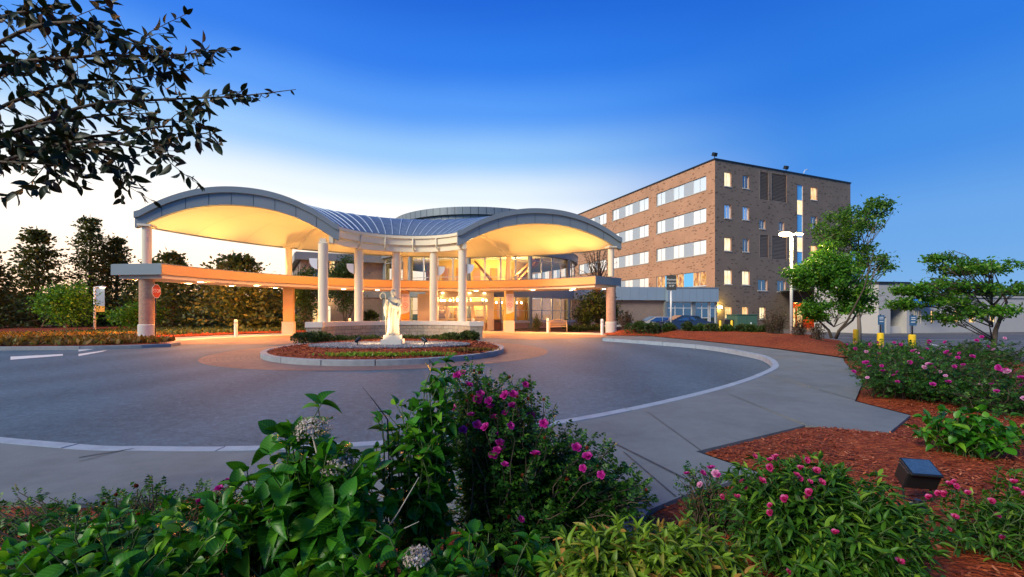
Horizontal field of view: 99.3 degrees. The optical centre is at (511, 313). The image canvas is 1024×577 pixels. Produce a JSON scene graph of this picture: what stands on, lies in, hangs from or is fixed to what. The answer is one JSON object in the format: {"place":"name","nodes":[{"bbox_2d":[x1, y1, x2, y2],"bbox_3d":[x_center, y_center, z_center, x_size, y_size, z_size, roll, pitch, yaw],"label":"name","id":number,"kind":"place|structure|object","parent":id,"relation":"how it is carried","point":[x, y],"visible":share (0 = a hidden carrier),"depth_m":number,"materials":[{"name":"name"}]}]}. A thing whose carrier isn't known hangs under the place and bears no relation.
{"place":"outdoors","nodes":[
{"label":"outdoors","id":0,"kind":"place"},
{"bbox_2d":[0,326,305,345],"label":"planting bed","id":1,"kind":"object","parent":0,"point":[32,329],"visible":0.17,"depth_m":31.17,"materials":[{"name":"leaf"},{"name":"mulch"},{"name":"brown soil"}]},
{"bbox_2d":[0,251,40,327],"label":"pine tree","id":2,"kind":"object","parent":1,"relation":"on","point":[4,292],"visible":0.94,"depth_m":36.84,"materials":[{"name":"green plant"}]},
{"bbox_2d":[0,226,92,328],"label":"pine tree","id":3,"kind":"object","parent":1,"relation":"on","point":[43,254],"visible":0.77,"depth_m":39.50,"materials":[{"name":"green plant"}]},
{"bbox_2d":[18,274,107,330],"bbox_3d":[-30.722,-0.656,29.987,4.288,4.224,3.925,0,0,25],"label":"leafy tree","id":4,"kind":"object","parent":1,"relation":"on","point":[58,302],"visible":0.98,"depth_m":29.54,"materials":[{"name":"green plant"}]},
{"bbox_2d":[38,215,129,326],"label":"pine tree","id":5,"kind":"object","parent":1,"relation":"on","point":[90,237],"visible":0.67,"depth_m":41.67,"materials":[{"name":"green plant"}]},
{"bbox_2d":[0,330,175,345],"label":"ground cover","id":6,"kind":"object","parent":1,"relation":"on","point":[27,337],"visible":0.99,"depth_m":19.25,"materials":[{"name":"plant"}]},
{"bbox_2d":[93,286,105,329],"bbox_3d":[-31.738,-0.394,33.500,0.964,3.488,0.304,0,0,0],"label":"information sign","id":7,"kind":"object","parent":1,"relation":"on","point":[101,296],"visible":0.98,"depth_m":33.49,"materials":[{"name":"white metal"}]},
{"bbox_2d":[78,234,138,325],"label":"pine tree","id":8,"kind":"object","parent":1,"relation":"on","point":[116,247],"visible":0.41,"depth_m":43.53,"materials":[{"name":"green plant"}]},
{"bbox_2d":[99,294,169,328],"bbox_3d":[-30.934,0.123,35.875,4.824,3.543,4.396,0,0,0],"label":"leafy tree","id":9,"kind":"object","parent":1,"relation":"on","point":[122,316],"visible":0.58,"depth_m":35.10,"materials":[{"name":"green plant"}]},
{"bbox_2d":[103,257,183,326],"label":"pine tree","id":10,"kind":"object","parent":1,"relation":"on","point":[130,288],"visible":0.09,"depth_m":40.73,"materials":[{"name":"green plant"}]},
{"bbox_2d":[105,247,218,326],"bbox_3d":[-29.602,-1.734,37.849,7.880,7.915,8.149,0,0,0],"label":"pine tree","id":11,"kind":"object","parent":1,"relation":"on","point":[171,290],"visible":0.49,"depth_m":37.47,"materials":[{"name":"green plant"}]},
{"bbox_2d":[25,324,305,334],"bbox_3d":[-21.081,1.143,34.030,18.158,0.322,16.318,0,0,0],"label":"ground cover","id":12,"kind":"object","parent":1,"relation":"on","point":[177,330],"visible":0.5,"depth_m":30.55,"materials":[{"name":"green plant"}]},
{"bbox_2d":[167,284,242,325],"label":"tree","id":13,"kind":"object","parent":1,"relation":"on","point":[200,316],"visible":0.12,"depth_m":40.50,"materials":[{"name":"green plant"}]},
{"bbox_2d":[164,251,282,328],"bbox_3d":[-22.646,-1.714,36.104,10.365,7.064,9.505,0,0,0],"label":"pine tree","id":14,"kind":"object","parent":1,"relation":"on","point":[230,298],"visible":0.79,"depth_m":34.52,"materials":[{"name":"green plant"}]},
{"bbox_2d":[240,273,295,319],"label":"pine tree","id":15,"kind":"object","parent":1,"relation":"on","point":[278,292],"visible":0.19,"depth_m":42.67,"materials":[{"name":"green plant"}]},
{"bbox_2d":[281,262,317,327],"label":"columnar tree","id":16,"kind":"object","parent":1,"relation":"on","point":[303,297],"visible":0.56,"depth_m":33.18,"materials":[{"name":"green plant"}]},
{"bbox_2d":[328,254,367,320],"bbox_3d":[-14.345,-1.892,37.150,4.166,6.715,3.867,0,0,-25],"label":"leafy tree","id":17,"kind":"object","parent":1,"relation":"on","point":[341,295],"visible":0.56,"depth_m":36.55,"materials":[{"name":"green plant"}]},
{"bbox_2d":[363,309,379,320],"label":"round shrub","id":18,"kind":"object","parent":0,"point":[371,315],"visible":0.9,"depth_m":37.77,"materials":[{"name":"green plant"}]},
{"bbox_2d":[0,337,770,446],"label":"driveway","id":19,"kind":"structure","parent":0,"point":[179,395],"depth_m":8.42,"materials":[{"name":"grey asphalt"}]},
{"bbox_2d":[10,349,105,359],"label":"road markings","id":20,"kind":"object","parent":19,"relation":"on","point":[22,357],"visible":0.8,"depth_m":15.00,"materials":[{"name":"white paint"}]},
{"bbox_2d":[198,342,547,370],"bbox_3d":[-4.721,1.444,17.184,12.216,0.001,12.383,0,0,0],"label":"paver ring","id":21,"kind":"object","parent":19,"relation":"on","point":[246,359],"visible":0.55,"depth_m":13.12,"materials":[{"name":"ceramic"}]},
{"bbox_2d":[260,342,503,365],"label":"island kerb","id":22,"kind":"structure","parent":19,"relation":"on","point":[265,355],"depth_m":12.34,"materials":[{"name":"concrete"}]},
{"bbox_2d":[267,338,498,359],"bbox_3d":[-4.695,1.215,16.855,8.412,0.170,9.423,0,0,0],"label":"island bed","id":23,"kind":"object","parent":22,"relation":"on","point":[307,351],"visible":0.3,"depth_m":13.85,"materials":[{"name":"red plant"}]},
{"bbox_2d":[290,330,333,343],"bbox_3d":[-8.886,1.073,19.493,1.846,0.691,1.395,0,0,0],"label":"yew shrub","id":24,"kind":"object","parent":23,"relation":"on","point":[314,337],"visible":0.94,"depth_m":19.15,"materials":[{"name":"green plant"}]},
{"bbox_2d":[309,350,418,356],"bbox_3d":[-4.403,1.182,12.886,3.303,0.141,0.917,0,0,0],"label":"ground cover","id":25,"kind":"object","parent":23,"relation":"on","point":[368,353],"visible":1,"depth_m":12.77,"materials":[{"name":"green plant"}]},
{"bbox_2d":[308,341,469,347],"bbox_3d":[-4.431,1.120,15.950,5.768,0.060,3.139,0,0,0],"label":"gravel bed","id":26,"kind":"object","parent":23,"relation":"on","point":[388,345],"visible":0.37,"depth_m":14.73,"materials":[{"name":"white gravel"}]},
{"bbox_2d":[305,321,483,337],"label":"curved stone wall","id":27,"kind":"structure","parent":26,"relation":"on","point":[362,328],"depth_m":27.87,"materials":[{"name":"grey stone"}]},
{"bbox_2d":[380,289,404,344],"bbox_3d":[-4.360,0.148,15.797,0.799,2.063,0.660,0,0,-5],"label":"robed statue","id":28,"kind":"object","parent":23,"relation":"on","point":[392,306],"visible":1,"depth_m":15.67,"materials":[{"name":"stone"}]},
{"bbox_2d":[401,350,456,355],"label":"ground cover","id":29,"kind":"object","parent":23,"relation":"on","point":[423,353],"visible":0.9,"depth_m":13.09,"materials":[{"name":"green plant"}]},
{"bbox_2d":[437,332,465,340],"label":"yew shrub","id":30,"kind":"object","parent":23,"relation":"on","point":[450,336],"visible":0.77,"depth_m":19.07,"materials":[{"name":"green plant"}]},
{"bbox_2d":[459,330,479,341],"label":"yew shrub","id":31,"kind":"object","parent":23,"relation":"on","point":[472,335],"visible":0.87,"depth_m":19.86,"materials":[{"name":"green plant"}]},
{"bbox_2d":[446,346,499,351],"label":"ground cover","id":32,"kind":"object","parent":23,"relation":"on","point":[473,349],"visible":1,"depth_m":14.10,"materials":[{"name":"green plant"}]},
{"bbox_2d":[162,332,610,344],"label":"paver forecourt","id":33,"kind":"structure","parent":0,"point":[273,340],"depth_m":25.18,"materials":[{"name":"concrete"}]},
{"bbox_2d":[175,330,634,340],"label":"plaza","id":34,"kind":"structure","parent":0,"point":[218,336],"depth_m":28.48,"materials":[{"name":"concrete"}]},
{"bbox_2d":[152,284,160,334],"bbox_3d":[-18.515,-0.111,22.602,0.088,2.822,0.702,0,0,-9],"label":"stop sign","id":35,"kind":"object","parent":34,"relation":"on","point":[156,290],"visible":1,"depth_m":22.58,"materials":[{"name":"metal"}]},
{"bbox_2d":[111,186,621,335],"bbox_3d":[-7.579,-2.710,30.479,29.548,8.520,10.664,0,0,-17],"label":"entrance canopy","id":36,"kind":"object","parent":34,"relation":"on","point":[252,216],"visible":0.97,"depth_m":28.39,"materials":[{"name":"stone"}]},
{"bbox_2d":[401,294,409,318],"bbox_3d":[-8.323,-0.550,33.976,0.620,2.000,0.024,0,0,-16],"label":"no smoking banner","id":37,"kind":"object","parent":36,"relation":"attached to","point":[405,306],"visible":1,"depth_m":33.97,"materials":[{"name":"orange fabric"}]},
{"bbox_2d":[506,294,513,318],"bbox_3d":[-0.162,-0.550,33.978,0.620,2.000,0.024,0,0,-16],"label":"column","id":38,"kind":"structure","parent":36,"relation":"attached to","point":[509,306],"depth_m":33.97,"materials":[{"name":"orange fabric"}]},
{"bbox_2d":[418,292,493,330],"bbox_3d":[-4.705,-0.170,37.761,6.381,3.240,3.856,0,0,0],"label":"entrance vestibule","id":39,"kind":"object","parent":34,"relation":"on","point":[447,303],"visible":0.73,"depth_m":36.45,"materials":[{"name":"clear glass"}]},
{"bbox_2d":[525,313,542,331],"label":"bushy shrub","id":40,"kind":"object","parent":34,"relation":"on","point":[536,326],"visible":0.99,"depth_m":34.08,"materials":[{"name":"green plant"}]},
{"bbox_2d":[0,336,909,539],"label":"sidewalk","id":41,"kind":"structure","parent":0,"point":[713,420],"depth_m":4.46,"materials":[{"name":"concrete"}]},
{"bbox_2d":[81,348,857,495],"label":"pavement joints","id":42,"kind":"object","parent":41,"relation":"on","point":[613,443],"visible":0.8,"depth_m":3.97,"materials":[{"name":"concrete"}]},
{"bbox_2d":[16,314,909,471],"bbox_3d":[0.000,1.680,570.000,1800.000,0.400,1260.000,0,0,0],"label":"ground","id":43,"kind":"structure","parent":0,"point":[415,316],"depth_m":29.44,"materials":[{"name":"brown soil"}]},
{"bbox_2d":[0,342,179,350],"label":"bed kerb","id":44,"kind":"structure","parent":43,"relation":"on","point":[4,348],"depth_m":17.56,"materials":[{"name":"concrete"}]},
{"bbox_2d":[2,290,282,324],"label":"distant wood","id":45,"kind":"object","parent":43,"relation":"on","point":[107,305],"visible":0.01,"depth_m":59.03,"materials":[{"name":"green plant"}]},
{"bbox_2d":[292,251,389,321],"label":"brick wing","id":46,"kind":"structure","parent":43,"relation":"on","point":[373,267],"depth_m":41.76,"materials":[{"name":"brown brick"}]},
{"bbox_2d":[0,338,778,450],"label":"granite kerb","id":47,"kind":"structure","parent":43,"relation":"on","point":[773,363],"depth_m":5.22,"materials":[{"name":"grey stone"}]},
{"bbox_2d":[381,207,577,329],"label":"glazed rotunda","id":48,"kind":"structure","parent":43,"relation":"on","point":[522,268],"depth_m":41.27,"materials":[{"name":"clear glass"}]},
{"bbox_2d":[514,327,620,332],"bbox_3d":[5.900,1.356,38.100,12.200,0.149,13.800,0,0,0],"label":"entry bed","id":49,"kind":"object","parent":43,"relation":"on","point":[558,329],"visible":0.24,"depth_m":35.64,"materials":[{"name":"soil"}]},
{"bbox_2d":[562,324,587,331],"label":"hedge clump","id":50,"kind":"object","parent":49,"relation":"on","point":[577,327],"visible":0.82,"depth_m":34.16,"materials":[{"name":"green plant"}]},
{"bbox_2d":[565,217,623,324],"bbox_3d":[7.028,-3.357,35.971,4.787,9.631,4.210,0,0,-29],"label":"leafy tree","id":51,"kind":"object","parent":49,"relation":"on","point":[594,310],"visible":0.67,"depth_m":35.63,"materials":[{"name":"green plant"}]},
{"bbox_2d":[564,278,718,326],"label":"link wing","id":52,"kind":"structure","parent":43,"relation":"on","point":[640,303],"depth_m":46.08,"materials":[{"name":"grey concrete"}]},
{"bbox_2d":[667,302,691,316],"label":"storefront window","id":53,"kind":"structure","parent":52,"relation":"in","point":[678,308],"depth_m":46.45,"materials":[{"name":"blue glass"}]},
{"bbox_2d":[696,302,708,320],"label":"storefront window","id":54,"kind":"structure","parent":52,"relation":"in","point":[702,308],"depth_m":46.84,"materials":[{"name":"blue glass"}]},
{"bbox_2d":[709,302,715,322],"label":"glass door","id":55,"kind":"structure","parent":52,"relation":"in","point":[712,305],"depth_m":47.01,"materials":[{"name":"blue glass"}]},
{"bbox_2d":[532,152,850,328],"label":"brick office block","id":56,"kind":"structure","parent":43,"relation":"on","point":[721,224],"depth_m":52.05,"materials":[{"name":"brown brick"}]},
{"bbox_2d":[639,197,648,211],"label":"window","id":57,"kind":"structure","parent":56,"relation":"in","point":[644,203],"depth_m":59.13,"materials":[{"name":"white glass"}]},
{"bbox_2d":[639,224,648,237],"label":"window","id":58,"kind":"structure","parent":56,"relation":"in","point":[643,230],"depth_m":59.13,"materials":[{"name":"white glass"}]},
{"bbox_2d":[639,251,648,263],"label":"window","id":59,"kind":"structure","parent":56,"relation":"in","point":[643,256],"depth_m":59.20,"materials":[{"name":"white glass"}]},
{"bbox_2d":[673,184,683,199],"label":"window","id":60,"kind":"structure","parent":56,"relation":"in","point":[678,192],"depth_m":53.23,"materials":[{"name":"white glass"}]},
{"bbox_2d":[673,214,683,229],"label":"window","id":61,"kind":"structure","parent":56,"relation":"in","point":[678,221],"depth_m":53.23,"materials":[{"name":"white glass"}]},
{"bbox_2d":[673,244,683,258],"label":"window","id":62,"kind":"structure","parent":56,"relation":"in","point":[678,250],"depth_m":53.23,"materials":[{"name":"white glass"}]},
{"bbox_2d":[693,176,705,193],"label":"window","id":63,"kind":"structure","parent":56,"relation":"in","point":[699,184],"depth_m":50.21,"materials":[{"name":"white glass"}]},
{"bbox_2d":[693,208,705,224],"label":"window","id":64,"kind":"structure","parent":56,"relation":"in","point":[699,216],"depth_m":50.21,"materials":[{"name":"white glass"}]},
{"bbox_2d":[693,240,705,254],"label":"window","id":65,"kind":"structure","parent":56,"relation":"in","point":[699,247],"depth_m":50.21,"materials":[{"name":"white glass"}]},
{"bbox_2d":[693,271,705,286],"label":"window","id":66,"kind":"structure","parent":56,"relation":"in","point":[699,278],"depth_m":50.21,"materials":[{"name":"orange glass"}]},
{"bbox_2d":[780,281,1023,333],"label":"service building","id":67,"kind":"structure","parent":43,"relation":"on","point":[897,321],"depth_m":41.90,"materials":[{"name":"paint"}]},
{"bbox_2d":[912,278,1023,295],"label":"distant wood","id":68,"kind":"object","parent":43,"relation":"on","point":[1018,294],"visible":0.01,"depth_m":67.13,"materials":[{"name":"green plant"}]},
{"bbox_2d":[0,358,1023,576],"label":"mulch bed","id":69,"kind":"object","parent":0,"point":[871,445],"visible":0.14,"depth_m":3.79,"materials":[{"name":"brown wood"}]},
{"bbox_2d":[0,473,256,575],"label":"ground cover","id":70,"kind":"object","parent":69,"relation":"on","point":[55,523],"visible":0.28,"depth_m":1.91,"materials":[{"name":"green plant"}]},
{"bbox_2d":[0,491,263,576],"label":"shrub","id":71,"kind":"object","parent":69,"relation":"on","point":[89,551],"visible":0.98,"depth_m":1.51,"materials":[{"name":"green plant"}]},
{"bbox_2d":[0,0,295,208],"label":"crabapple tree","id":72,"kind":"object","parent":69,"relation":"on","point":[64,137],"visible":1,"depth_m":2.21,"materials":[{"name":"green plant"}]},
{"bbox_2d":[179,391,403,576],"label":"hydrangea","id":73,"kind":"object","parent":69,"relation":"on","point":[310,511],"visible":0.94,"depth_m":1.64,"materials":[{"name":"green plant"}]},
{"bbox_2d":[363,388,391,519],"bbox_3d":[-0.613,0.829,2.000,0.117,1.002,0.107,0,0,0],"label":"bare twig","id":74,"kind":"object","parent":69,"relation":"on","point":[387,433],"visible":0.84,"depth_m":1.95,"materials":[{"name":"wood"}]},
{"bbox_2d":[365,354,466,576],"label":"hydrangea","id":75,"kind":"object","parent":69,"relation":"on","point":[432,495],"visible":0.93,"depth_m":1.97,"materials":[{"name":"green plant"}]},
{"bbox_2d":[316,519,556,576],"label":"hydrangea","id":76,"kind":"object","parent":69,"relation":"on","point":[475,562],"visible":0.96,"depth_m":1.53,"materials":[{"name":"green plant"}]},
{"bbox_2d":[436,356,658,575],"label":"rose bush","id":77,"kind":"object","parent":69,"relation":"on","point":[519,477],"visible":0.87,"depth_m":2.22,"materials":[{"name":"green plant"}]},
{"bbox_2d":[531,510,764,576],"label":"lime shrub","id":78,"kind":"object","parent":69,"relation":"on","point":[670,550],"visible":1,"depth_m":1.61,"materials":[{"name":"green plant"}]},
{"bbox_2d":[673,460,753,537],"bbox_3d":[1.244,1.112,2.586,0.522,0.443,0.373,0,0,0],"label":"rose bush","id":79,"kind":"object","parent":69,"relation":"on","point":[704,501],"visible":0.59,"depth_m":2.57,"materials":[{"name":"green plant"}]},
{"bbox_2d":[705,449,962,576],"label":"weigela","id":80,"kind":"object","parent":69,"relation":"on","point":[806,522],"visible":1,"depth_m":2.03,"materials":[{"name":"green plant"}]},
{"bbox_2d":[835,338,928,360],"bbox_3d":[10.450,1.066,12.028,2.519,0.778,1.612,0,0,0],"label":"rose bush","id":81,"kind":"object","parent":69,"relation":"on","point":[852,346],"visible":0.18,"depth_m":12.03,"materials":[{"name":"green plant"}]},
{"bbox_2d":[895,458,943,508],"bbox_3d":[2.657,1.151,2.839,0.186,0.380,0.175,0,0,14],"label":"garden floodlight","id":82,"kind":"object","parent":69,"relation":"on","point":[918,473],"visible":0.8,"depth_m":2.82,"materials":[{"name":"metal"}]},
{"bbox_2d":[838,335,1023,376],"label":"rose bush","id":83,"kind":"object","parent":69,"relation":"on","point":[961,350],"visible":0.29,"depth_m":8.91,"materials":[{"name":"green plant"}]},
{"bbox_2d":[846,345,1018,405],"bbox_3d":[6.412,1.071,6.730,1.987,1.104,2.388,0,0,38],"label":"rose bush","id":84,"kind":"object","parent":69,"relation":"on","point":[916,378],"visible":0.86,"depth_m":6.42,"materials":[{"name":"green plant"}]},
{"bbox_2d":[902,404,1023,460],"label":"hydrangea","id":85,"kind":"object","parent":69,"relation":"on","point":[975,436],"visible":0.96,"depth_m":3.88,"materials":[{"name":"green plant"}]},
{"bbox_2d":[921,464,1023,569],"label":"weigela","id":86,"kind":"object","parent":69,"relation":"on","point":[991,518],"visible":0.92,"depth_m":2.31,"materials":[{"name":"green plant"}]},
{"bbox_2d":[936,362,1023,418],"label":"rose bush","id":87,"kind":"object","parent":69,"relation":"on","point":[998,399],"visible":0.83,"depth_m":5.60,"materials":[{"name":"green plant"}]},
{"bbox_2d":[0,0,1023,313],"label":"sky","id":88,"kind":"structure","parent":0,"point":[396,108],"materials":[{"name":"blue"}]},
{"bbox_2d":[604,329,859,356],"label":"mulch berm","id":89,"kind":"structure","parent":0,"point":[801,343],"depth_m":19.45,"materials":[{"name":"brown wood"}]},
{"bbox_2d":[618,310,633,329],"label":"bushy shrub","id":90,"kind":"object","parent":89,"relation":"on","point":[625,321],"visible":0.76,"depth_m":28.42,"materials":[{"name":"green plant"}]},
{"bbox_2d":[624,320,647,333],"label":"berm shrub","id":91,"kind":"object","parent":89,"relation":"on","point":[637,326],"visible":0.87,"depth_m":26.92,"materials":[{"name":"green plant"}]},
{"bbox_2d":[644,321,660,333],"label":"berm shrub","id":92,"kind":"object","parent":89,"relation":"on","point":[652,328],"visible":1,"depth_m":26.45,"materials":[{"name":"green plant"}]},
{"bbox_2d":[661,322,676,332],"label":"berm shrub","id":93,"kind":"object","parent":89,"relation":"on","point":[668,326],"visible":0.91,"depth_m":26.15,"materials":[{"name":"green plant"}]},
{"bbox_2d":[667,275,675,321],"bbox_3d":[9.873,-0.637,26.974,0.600,3.475,0.151,0,0,0],"label":"clearance sign","id":94,"kind":"object","parent":89,"relation":"on","point":[671,282],"visible":1,"depth_m":26.91,"materials":[{"name":"white metal"}]},
{"bbox_2d":[760,305,788,333],"bbox_3d":[13.636,0.363,22.534,1.414,1.593,1.485,0,0,0],"label":"bushy shrub","id":95,"kind":"object","parent":89,"relation":"on","point":[776,324],"visible":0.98,"depth_m":22.40,"materials":[{"name":"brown plant"}]},
{"bbox_2d":[779,231,803,333],"bbox_3d":[15.287,-1.472,23.840,1.386,6.043,0.462,0,0,-5],"label":"lamp post","id":96,"kind":"object","parent":89,"relation":"on","point":[787,234],"visible":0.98,"depth_m":23.93,"materials":[{"name":"white metal"}]},
{"bbox_2d":[790,314,806,334],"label":"bushy shrub","id":97,"kind":"object","parent":89,"relation":"on","point":[799,328],"visible":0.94,"depth_m":20.43,"materials":[{"name":"brown plant"}]},
{"bbox_2d":[809,321,827,340],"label":"bushy shrub","id":98,"kind":"object","parent":89,"relation":"on","point":[816,333],"visible":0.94,"depth_m":18.43,"materials":[{"name":"green plant"}]},
{"bbox_2d":[777,239,885,338],"bbox_3d":[16.040,-1.217,21.725,4.878,4.997,3.829,0,0,-41],"label":"maple tree","id":99,"kind":"object","parent":89,"relation":"on","point":[819,268],"visible":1,"depth_m":21.50,"materials":[{"name":"green plant"}]},
{"bbox_2d":[805,194,902,342],"bbox_3d":[21.306,-2.728,26.988,5.372,9.361,3.402,0,0,0],"label":"birch tree","id":100,"kind":"object","parent":89,"relation":"on","point":[856,223],"visible":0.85,"depth_m":26.63,"materials":[{"name":"green plant"}]},
{"bbox_2d":[728,327,1023,361],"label":"parking lot","id":101,"kind":"structure","parent":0,"point":[1013,337],"depth_m":32.35,"materials":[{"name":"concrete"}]},
{"bbox_2d":[632,316,680,329],"bbox_3d":[12.675,0.938,37.500,4.497,1.416,1.820,0,0,-2],"label":"parked car","id":102,"kind":"object","parent":101,"relation":"on","point":[649,319],"visible":0.13,"depth_m":36.71,"materials":[{"name":"silver metal"}]},
{"bbox_2d":[656,315,714,329],"bbox_3d":[14.336,0.838,36.000,4.497,1.416,1.820,0,0,-5],"label":"parked car","id":103,"kind":"object","parent":101,"relation":"on","point":[678,320],"visible":0.29,"depth_m":35.19,"materials":[{"name":"blue paint"}]},
{"bbox_2d":[724,314,757,331],"bbox_3d":[18.227,0.845,34.500,2.400,1.590,1.900,0,0,-8],"label":"utility cabinet","id":104,"kind":"object","parent":101,"relation":"on","point":[738,319],"visible":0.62,"depth_m":33.88,"materials":[{"name":"green metal"}]},
{"bbox_2d":[877,314,884,347],"bbox_3d":[17.460,0.950,20.600,0.300,1.840,0.269,0,0,0],"label":"yellow bollard","id":105,"kind":"object","parent":101,"relation":"on","point":[881,321],"visible":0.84,"depth_m":20.55,"materials":[{"name":"paint"}]},
{"bbox_2d":[908,314,916,344],"bbox_3d":[17.489,0.950,19.000,0.300,1.840,0.269,0,0,0],"label":"yellow bollard","id":106,"kind":"object","parent":101,"relation":"on","point":[912,323],"visible":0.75,"depth_m":18.95,"materials":[{"name":"paint"}]},
{"bbox_2d":[882,250,1023,355],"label":"locust tree","id":107,"kind":"object","parent":101,"relation":"on","point":[970,269],"visible":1,"depth_m":14.84,"materials":[{"name":"green plant"}]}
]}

